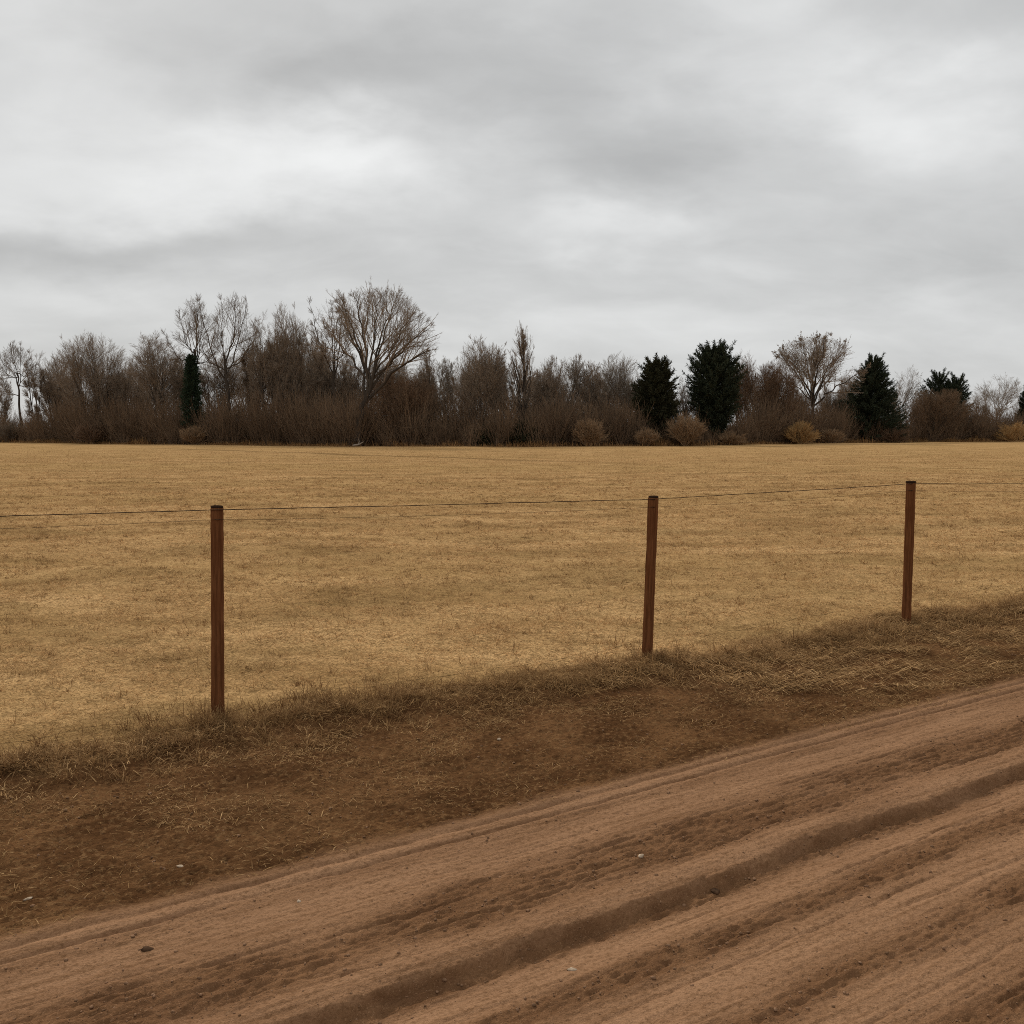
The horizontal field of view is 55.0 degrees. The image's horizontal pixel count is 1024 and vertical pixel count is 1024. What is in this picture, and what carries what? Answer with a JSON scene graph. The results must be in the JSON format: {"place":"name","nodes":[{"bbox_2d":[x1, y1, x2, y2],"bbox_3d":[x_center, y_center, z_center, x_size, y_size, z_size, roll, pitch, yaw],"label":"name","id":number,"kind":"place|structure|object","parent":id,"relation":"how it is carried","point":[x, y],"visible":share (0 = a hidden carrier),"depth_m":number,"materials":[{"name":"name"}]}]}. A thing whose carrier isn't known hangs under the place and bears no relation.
{"place":"outdoors","nodes":[
{"label":"outdoors","id":0,"kind":"place"},
{"bbox_2d":[0,675,1023,1023],"bbox_3d":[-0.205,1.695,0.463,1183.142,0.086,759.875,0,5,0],"label":"dirt road","id":1,"kind":"structure","parent":0,"point":[366,887],"depth_m":3.52,"materials":[{"name":"soil"}]},
{"bbox_2d":[140,946,153,951],"bbox_3d":[-1.209,1.448,3.256,0.043,0.016,0.026,5,9,-13],"label":"earth lump","id":2,"kind":"object","parent":1,"relation":"on","point":[145,948],"visible":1,"depth_m":3.25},
{"bbox_2d":[0,616,1023,1023],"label":"soil clods","id":3,"kind":"object","parent":1,"relation":"on","point":[586,872],"visible":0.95,"depth_m":3.76,"materials":[{"name":"soil"}]},
{"bbox_2d":[711,888,719,893],"bbox_3d":[0.773,1.441,3.739,0.035,0.017,0.052,6,-1,3],"label":"earth lump","id":4,"kind":"object","parent":1,"relation":"on","point":[715,890],"visible":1,"depth_m":3.73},
{"bbox_2d":[0,438,1023,780],"bbox_3d":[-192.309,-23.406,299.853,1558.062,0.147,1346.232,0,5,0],"label":"field","id":5,"kind":"structure","parent":0,"point":[382,644],"depth_m":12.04,"materials":[{"name":"plant"}]},
{"bbox_2d":[0,373,13,421],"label":"bare tree","id":6,"kind":"object","parent":5,"relation":"on","point":[5,401],"visible":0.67,"depth_m":136.77,"materials":[{"name":"brown plant"}]},
{"bbox_2d":[0,420,24,441],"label":"shrub","id":7,"kind":"object","parent":5,"relation":"on","point":[7,432],"visible":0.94,"depth_m":125.72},
{"bbox_2d":[0,340,38,428],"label":"bare tree","id":8,"kind":"object","parent":5,"relation":"on","point":[19,354],"visible":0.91,"depth_m":126.90,"materials":[{"name":"brown plant"}]},
{"bbox_2d":[21,348,47,430],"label":"bare tree","id":9,"kind":"object","parent":5,"relation":"on","point":[35,394],"visible":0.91,"depth_m":126.42,"materials":[{"name":"brown plant"}]},
{"bbox_2d":[35,349,72,416],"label":"bare tree","id":10,"kind":"object","parent":5,"relation":"on","point":[49,389],"visible":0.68,"depth_m":128.97,"materials":[{"name":"brown plant"}]},
{"bbox_2d":[38,358,73,418],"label":"bare tree","id":11,"kind":"object","parent":5,"relation":"on","point":[46,399],"visible":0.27,"depth_m":137.09,"materials":[{"name":"brown plant"}]},
{"bbox_2d":[45,329,133,421],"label":"bare tree","id":12,"kind":"object","parent":5,"relation":"on","point":[78,369],"visible":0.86,"depth_m":119.51,"materials":[{"name":"brown plant"}]},
{"bbox_2d":[72,417,108,443],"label":"shrub","id":13,"kind":"object","parent":5,"relation":"on","point":[93,434],"visible":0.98,"depth_m":115.80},
{"bbox_2d":[84,353,107,409],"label":"bare tree","id":14,"kind":"object","parent":5,"relation":"on","point":[97,381],"visible":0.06,"depth_m":134.38,"materials":[{"name":"brown plant"}]},
{"bbox_2d":[106,357,146,412],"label":"bare tree","id":15,"kind":"object","parent":5,"relation":"on","point":[124,387],"visible":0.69,"depth_m":119.82,"materials":[{"name":"brown plant"}]},
{"bbox_2d":[107,365,145,413],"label":"bare tree","id":16,"kind":"object","parent":5,"relation":"on","point":[127,392],"visible":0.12,"depth_m":124.36,"materials":[{"name":"brown plant"}]},
{"bbox_2d":[137,355,169,409],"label":"bare tree","id":17,"kind":"object","parent":5,"relation":"on","point":[150,386],"visible":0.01,"depth_m":131.91,"materials":[{"name":"brown plant"}]},
{"bbox_2d":[124,331,186,442],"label":"bare tree","id":18,"kind":"object","parent":5,"relation":"on","point":[150,372],"visible":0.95,"depth_m":114.05,"materials":[{"name":"brown plant"}]},
{"bbox_2d":[145,353,183,416],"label":"bare tree","id":19,"kind":"object","parent":5,"relation":"on","point":[163,385],"visible":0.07,"depth_m":119.68,"materials":[{"name":"brown plant"}]},
{"bbox_2d":[165,346,193,417],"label":"bare tree","id":20,"kind":"object","parent":5,"relation":"on","point":[179,387],"visible":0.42,"depth_m":115.55,"materials":[{"name":"brown plant"}]},
{"bbox_2d":[178,353,205,426],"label":"evergreen column","id":21,"kind":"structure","parent":5,"relation":"on","point":[192,382],"depth_m":107.76,"materials":[{"name":"green plant"}]},
{"bbox_2d":[161,295,225,374],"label":"bare tree","id":22,"kind":"object","parent":5,"relation":"on","point":[194,314],"visible":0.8,"depth_m":108.31,"materials":[{"name":"brown plant"}]},
{"bbox_2d":[179,422,208,444],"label":"shrub","id":23,"kind":"object","parent":5,"relation":"on","point":[195,435],"visible":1,"depth_m":105.49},
{"bbox_2d":[197,354,226,414],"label":"bare tree","id":24,"kind":"object","parent":5,"relation":"on","point":[205,389],"visible":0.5,"depth_m":116.63,"materials":[{"name":"brown plant"}]},
{"bbox_2d":[199,352,245,412],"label":"bare tree","id":25,"kind":"object","parent":5,"relation":"on","point":[232,381],"visible":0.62,"depth_m":117.17,"materials":[{"name":"brown plant"}]},
{"bbox_2d":[192,292,261,417],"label":"bare tree","id":26,"kind":"object","parent":5,"relation":"on","point":[238,344],"visible":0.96,"depth_m":107.16,"materials":[{"name":"brown plant"}]},
{"bbox_2d":[231,357,249,409],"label":"bare tree","id":27,"kind":"object","parent":5,"relation":"on","point":[240,380],"visible":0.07,"depth_m":125.34,"materials":[{"name":"brown plant"}]},
{"bbox_2d":[238,332,266,411],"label":"bare tree","id":28,"kind":"object","parent":5,"relation":"on","point":[246,377],"visible":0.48,"depth_m":109.69,"materials":[{"name":"brown plant"}]},
{"bbox_2d":[240,345,288,402],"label":"bare tree","id":29,"kind":"object","parent":5,"relation":"on","point":[273,383],"visible":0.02,"depth_m":122.73,"materials":[{"name":"brown plant"}]},
{"bbox_2d":[244,311,285,420],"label":"bare tree","id":30,"kind":"object","parent":5,"relation":"on","point":[262,357],"visible":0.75,"depth_m":106.01,"materials":[{"name":"brown plant"}]},
{"bbox_2d":[262,301,315,416],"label":"bare tree","id":31,"kind":"object","parent":5,"relation":"on","point":[290,342],"visible":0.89,"depth_m":105.34,"materials":[{"name":"brown plant"}]},
{"bbox_2d":[291,319,325,407],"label":"bare tree","id":32,"kind":"object","parent":5,"relation":"on","point":[318,373],"visible":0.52,"depth_m":107.78,"materials":[{"name":"brown plant"}]},
{"bbox_2d":[289,337,328,408],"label":"bare tree","id":33,"kind":"object","parent":5,"relation":"on","point":[311,368],"visible":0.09,"depth_m":114.25,"materials":[{"name":"brown plant"}]},
{"bbox_2d":[306,338,337,404],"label":"bare tree","id":34,"kind":"object","parent":5,"relation":"on","point":[324,360],"visible":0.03,"depth_m":119.09,"materials":[{"name":"brown plant"}]},
{"bbox_2d":[301,296,359,403],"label":"bare tree","id":35,"kind":"object","parent":5,"relation":"on","point":[321,336],"visible":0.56,"depth_m":103.48,"materials":[{"name":"brown plant"}]},
{"bbox_2d":[315,348,356,409],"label":"bare tree","id":36,"kind":"object","parent":5,"relation":"on","point":[329,377],"visible":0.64,"depth_m":113.70,"materials":[{"name":"brown plant"}]},
{"bbox_2d":[335,352,362,412],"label":"bare tree","id":37,"kind":"object","parent":5,"relation":"on","point":[355,381],"visible":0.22,"depth_m":120.12,"materials":[{"name":"brown plant"}]},
{"bbox_2d":[348,363,375,407],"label":"bare tree","id":38,"kind":"object","parent":5,"relation":"on","point":[359,390],"visible":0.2,"depth_m":120.76,"materials":[{"name":"brown plant"}]},
{"bbox_2d":[354,353,403,409],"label":"bare tree","id":39,"kind":"object","parent":5,"relation":"on","point":[382,376],"visible":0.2,"depth_m":114.07,"materials":[{"name":"brown plant"}]},
{"bbox_2d":[379,353,403,409],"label":"bare tree","id":40,"kind":"object","parent":5,"relation":"on","point":[392,375],"visible":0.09,"depth_m":115.00,"materials":[{"name":"brown plant"}]},
{"bbox_2d":[367,373,441,441],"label":"bare tree","id":41,"kind":"object","parent":5,"relation":"on","point":[409,394],"visible":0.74,"depth_m":98.46,"materials":[{"name":"brown plant"}]},
{"bbox_2d":[399,360,409,379],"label":"bare tree","id":42,"kind":"object","parent":5,"relation":"on","point":[404,370],"visible":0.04,"depth_m":120.05,"materials":[{"name":"brown plant"}]},
{"bbox_2d":[394,367,437,416],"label":"bare tree","id":43,"kind":"object","parent":5,"relation":"on","point":[414,378],"visible":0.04,"depth_m":113.05,"materials":[{"name":"brown plant"}]},
{"bbox_2d":[415,348,438,420],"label":"bare tree","id":44,"kind":"object","parent":5,"relation":"on","point":[426,375],"visible":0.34,"depth_m":103.28,"materials":[{"name":"brown plant"}]},
{"bbox_2d":[416,363,438,411],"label":"bare tree","id":45,"kind":"object","parent":5,"relation":"on","point":[430,377],"visible":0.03,"depth_m":119.27,"materials":[{"name":"brown plant"}]},
{"bbox_2d":[435,381,450,413],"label":"bare tree","id":46,"kind":"object","parent":5,"relation":"on","point":[442,395],"visible":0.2,"depth_m":104.73,"materials":[{"name":"brown plant"}]},
{"bbox_2d":[434,356,458,416],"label":"bare tree","id":47,"kind":"object","parent":5,"relation":"on","point":[447,380],"visible":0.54,"depth_m":110.94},
{"bbox_2d":[439,369,462,414],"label":"bare tree","id":48,"kind":"object","parent":5,"relation":"on","point":[457,383],"visible":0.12,"depth_m":120.34,"materials":[{"name":"brown plant"}]},
{"bbox_2d":[455,358,478,411],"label":"bare tree","id":49,"kind":"object","parent":5,"relation":"on","point":[466,389],"visible":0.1,"depth_m":114.07,"materials":[{"name":"brown plant"}]},
{"bbox_2d":[450,334,511,424],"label":"bare tree","id":50,"kind":"object","parent":5,"relation":"on","point":[494,371],"visible":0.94,"depth_m":98.33,"materials":[{"name":"brown plant"}]},
{"bbox_2d":[468,422,507,446],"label":"evergreen shrub","id":51,"kind":"object","parent":5,"relation":"on","point":[486,438],"visible":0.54,"depth_m":95.95,"materials":[{"name":"green plant"}]},
{"bbox_2d":[468,353,511,413],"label":"bare tree","id":52,"kind":"object","parent":5,"relation":"on","point":[506,388],"visible":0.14,"depth_m":108.72,"materials":[{"name":"brown plant"}]},
{"bbox_2d":[0,435,1021,446],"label":"rough grass","id":53,"kind":"structure","parent":5,"relation":"on","point":[450,444],"depth_m":101.43,"materials":[{"name":"plant"}]},
{"bbox_2d":[302,276,440,441],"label":"bare tree","id":54,"kind":"object","parent":53,"relation":"on","point":[407,331],"visible":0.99,"depth_m":97.04,"materials":[{"name":"brown plant"}]},
{"bbox_2d":[0,375,1023,446],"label":"thicket","id":55,"kind":"object","parent":5,"relation":"on","point":[324,424],"visible":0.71,"depth_m":104.28,"materials":[{"name":"plant"}]},
{"bbox_2d":[499,359,535,408],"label":"bare tree","id":56,"kind":"object","parent":5,"relation":"on","point":[512,385],"visible":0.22,"depth_m":109.25,"materials":[{"name":"brown plant"}]},
{"bbox_2d":[507,320,536,423],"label":"bare tree","id":57,"kind":"object","parent":5,"relation":"on","point":[522,350],"visible":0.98,"depth_m":99.25,"materials":[{"name":"brown plant"}]},
{"bbox_2d":[505,418,541,446],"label":"evergreen shrub","id":58,"kind":"object","parent":5,"relation":"on","point":[523,436],"visible":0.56,"depth_m":96.44,"materials":[{"name":"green plant"}]},
{"bbox_2d":[527,370,545,417],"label":"bare tree","id":59,"kind":"object","parent":5,"relation":"on","point":[535,384],"visible":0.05,"depth_m":114.61,"materials":[{"name":"brown plant"}]},
{"bbox_2d":[531,355,571,414],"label":"bare tree","id":60,"kind":"object","parent":5,"relation":"on","point":[546,382],"visible":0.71,"depth_m":101.62,"materials":[{"name":"brown plant"}]},
{"bbox_2d":[540,425,567,445],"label":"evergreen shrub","id":61,"kind":"object","parent":5,"relation":"on","point":[544,440],"visible":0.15,"depth_m":97.48,"materials":[{"name":"green plant"}]},
{"bbox_2d":[551,373,568,402],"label":"bare tree","id":62,"kind":"object","parent":5,"relation":"on","point":[563,384],"visible":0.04,"depth_m":110.09,"materials":[{"name":"brown plant"}]},
{"bbox_2d":[557,353,588,413],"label":"bare tree","id":63,"kind":"object","parent":5,"relation":"on","point":[574,373],"visible":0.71,"depth_m":103.07,"materials":[{"name":"brown plant"}]},
{"bbox_2d":[565,376,593,405],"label":"bare tree","id":64,"kind":"object","parent":5,"relation":"on","point":[579,390],"visible":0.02,"depth_m":106.41,"materials":[{"name":"brown plant"}]},
{"bbox_2d":[570,418,607,445],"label":"shrub","id":65,"kind":"object","parent":5,"relation":"on","point":[590,430],"visible":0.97,"depth_m":95.96,"materials":[{"name":"plant"}]},
{"bbox_2d":[578,361,607,417],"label":"bare tree","id":66,"kind":"object","parent":5,"relation":"on","point":[594,388],"visible":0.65,"depth_m":102.93,"materials":[{"name":"brown plant"}]},
{"bbox_2d":[594,351,639,412],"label":"bare tree","id":67,"kind":"object","parent":5,"relation":"on","point":[622,392],"visible":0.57,"depth_m":109.34,"materials":[{"name":"plant"}]},
{"bbox_2d":[633,427,661,445],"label":"shrub","id":68,"kind":"object","parent":5,"relation":"on","point":[647,437],"visible":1,"depth_m":97.76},
{"bbox_2d":[629,353,684,439],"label":"conifer","id":69,"kind":"object","parent":5,"relation":"on","point":[655,385],"visible":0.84,"depth_m":101.28,"materials":[{"name":"green plant"}]},
{"bbox_2d":[672,377,693,419],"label":"bare tree","id":70,"kind":"object","parent":5,"relation":"on","point":[685,407],"visible":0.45,"depth_m":107.87,"materials":[{"name":"brown plant"}]},
{"bbox_2d":[665,411,706,445],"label":"shrub","id":71,"kind":"object","parent":5,"relation":"on","point":[691,433],"visible":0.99,"depth_m":98.79,"materials":[{"name":"plant"}]},
{"bbox_2d":[682,338,746,436],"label":"conifer","id":72,"kind":"object","parent":5,"relation":"on","point":[714,388],"visible":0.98,"depth_m":103.64,"materials":[{"name":"green plant"}]},
{"bbox_2d":[715,430,747,444],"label":"shrub","id":73,"kind":"object","parent":5,"relation":"on","point":[732,438],"visible":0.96,"depth_m":103.63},
{"bbox_2d":[733,353,761,421],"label":"bare tree","id":74,"kind":"object","parent":5,"relation":"on","point":[747,385],"visible":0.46,"depth_m":113.45,"materials":[{"name":"brown plant"}]},
{"bbox_2d":[750,359,808,416],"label":"bare tree","id":75,"kind":"object","parent":5,"relation":"on","point":[775,385],"visible":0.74,"depth_m":115.19,"materials":[{"name":"brown plant"}]},
{"bbox_2d":[789,374,798,408],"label":"bare tree","id":76,"kind":"object","parent":5,"relation":"on","point":[794,394],"visible":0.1,"depth_m":127.25,"materials":[{"name":"brown plant"}]},
{"bbox_2d":[778,420,819,443],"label":"shrub","id":77,"kind":"object","parent":5,"relation":"on","point":[802,432],"visible":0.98,"depth_m":112.42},
{"bbox_2d":[796,390,810,412],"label":"bare tree","id":78,"kind":"object","parent":5,"relation":"on","point":[807,399],"visible":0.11,"depth_m":138.23,"materials":[{"name":"brown plant"}]},
{"bbox_2d":[770,331,870,422],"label":"bare tree","id":79,"kind":"object","parent":5,"relation":"on","point":[814,358],"visible":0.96,"depth_m":118.91,"materials":[{"name":"brown plant"}]},
{"bbox_2d":[816,385,839,414],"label":"bare tree","id":80,"kind":"object","parent":5,"relation":"on","point":[829,400],"visible":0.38,"depth_m":131.38,"materials":[{"name":"brown plant"}]},
{"bbox_2d":[817,427,848,442],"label":"shrub","id":81,"kind":"object","parent":5,"relation":"on","point":[832,436],"visible":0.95,"depth_m":118.27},
{"bbox_2d":[832,389,846,413],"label":"bare tree","id":82,"kind":"object","parent":5,"relation":"on","point":[842,396],"visible":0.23,"depth_m":131.94,"materials":[{"name":"brown plant"}]},
{"bbox_2d":[836,375,855,417],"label":"bare tree","id":83,"kind":"object","parent":5,"relation":"on","point":[846,395],"visible":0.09,"depth_m":148.85,"materials":[{"name":"brown plant"}]},
{"bbox_2d":[837,352,910,438],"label":"conifer","id":84,"kind":"object","parent":5,"relation":"on","point":[876,398],"visible":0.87,"depth_m":127.18,"materials":[{"name":"green plant"}]},
{"bbox_2d":[873,426,911,442],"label":"shrub","id":85,"kind":"object","parent":5,"relation":"on","point":[894,437],"visible":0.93,"depth_m":126.18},
{"bbox_2d":[889,364,923,423],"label":"bare tree","id":86,"kind":"object","parent":5,"relation":"on","point":[908,387],"visible":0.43,"depth_m":144.88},
{"bbox_2d":[904,388,979,436],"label":"shrub","id":87,"kind":"object","parent":5,"relation":"on","point":[923,402],"visible":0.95,"depth_m":131.01,"materials":[{"name":"brown plant"}]},
{"bbox_2d":[917,367,974,435],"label":"conifer","id":88,"kind":"object","parent":5,"relation":"on","point":[938,383],"visible":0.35,"depth_m":138.44,"materials":[{"name":"green plant"}]},
{"bbox_2d":[972,394,990,419],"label":"bare tree","id":89,"kind":"object","parent":5,"relation":"on","point":[976,403],"visible":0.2,"depth_m":143.72,"materials":[{"name":"brown plant"}]},
{"bbox_2d":[969,374,1023,417],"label":"bare tree","id":90,"kind":"object","parent":5,"relation":"on","point":[997,400],"visible":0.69,"depth_m":154.88,"materials":[{"name":"plant"}]},
{"bbox_2d":[993,421,1023,441],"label":"shrub","id":91,"kind":"object","parent":5,"relation":"on","point":[1013,434],"visible":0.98,"depth_m":134.83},
{"bbox_2d":[1012,394,1021,414],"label":"bare tree","id":92,"kind":"object","parent":5,"relation":"on","point":[1018,404],"visible":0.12,"depth_m":150.40,"materials":[{"name":"brown plant"}]},
{"bbox_2d":[1015,385,1023,423],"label":"conifer","id":93,"kind":"object","parent":5,"relation":"on","point":[1021,405],"visible":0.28,"depth_m":144.22,"materials":[{"name":"green plant"}]},
{"bbox_2d":[0,582,1023,919],"bbox_3d":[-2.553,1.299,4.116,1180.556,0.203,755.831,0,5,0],"label":"verge","id":94,"kind":"structure","parent":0,"point":[86,834],"depth_m":4.99,"materials":[{"name":"soil"}]},
{"bbox_2d":[210,505,224,714],"bbox_3d":[-1.681,0.712,5.612,0.074,1.504,0.081,-1,5,-19],"label":"fence post","id":95,"kind":"object","parent":94,"relation":"on","point":[217,604],"visible":0.92,"depth_m":5.57,"materials":[{"name":"wood"}]},
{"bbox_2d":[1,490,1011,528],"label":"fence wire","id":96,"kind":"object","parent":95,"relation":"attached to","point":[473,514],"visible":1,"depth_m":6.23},
{"bbox_2d":[0,483,1020,516],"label":"fence wire","id":97,"kind":"object","parent":95,"relation":"attached to","point":[465,504],"visible":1,"depth_m":6.17,"materials":[{"name":"metal"}]},
{"bbox_2d":[0,475,1023,787],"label":"grass tussocks","id":98,"kind":"object","parent":94,"relation":"on","point":[10,765],"depth_m":7.89,"materials":[{"name":"plant"}]},
{"bbox_2d":[0,592,1023,798],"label":"bank grass","id":99,"kind":"structure","parent":94,"relation":"on","point":[732,677],"depth_m":6.53,"materials":[{"name":"plant"}]},
{"bbox_2d":[0,654,1023,935],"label":"loose straw","id":100,"kind":"object","parent":94,"relation":"on","point":[906,684],"visible":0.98,"depth_m":5.06,"materials":[{"name":"brown plant"}]},
{"bbox_2d":[178,621,931,722],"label":"post tufts","id":101,"kind":"object","parent":94,"relation":"on","point":[227,710],"visible":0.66,"depth_m":5.59,"materials":[{"name":"brown plant"}]},
{"bbox_2d":[642,496,658,657],"bbox_3d":[0.975,0.609,6.973,0.079,1.454,0.085,2,5,9],"label":"fence post","id":102,"kind":"object","parent":94,"relation":"on","point":[650,573],"visible":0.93,"depth_m":6.93,"materials":[{"name":"wood"}]},
{"bbox_2d":[901,481,915,623],"bbox_3d":[3.323,0.496,8.252,0.084,1.517,0.088,2,5,19],"label":"fence post","id":103,"kind":"object","parent":94,"relation":"on","point":[908,548],"visible":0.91,"depth_m":8.21,"materials":[{"name":"wood"}]},
{"bbox_2d":[0,0,1023,430],"label":"sky","id":104,"kind":"structure","parent":0,"point":[637,179],"materials":[{"name":"grey"}]}
]}

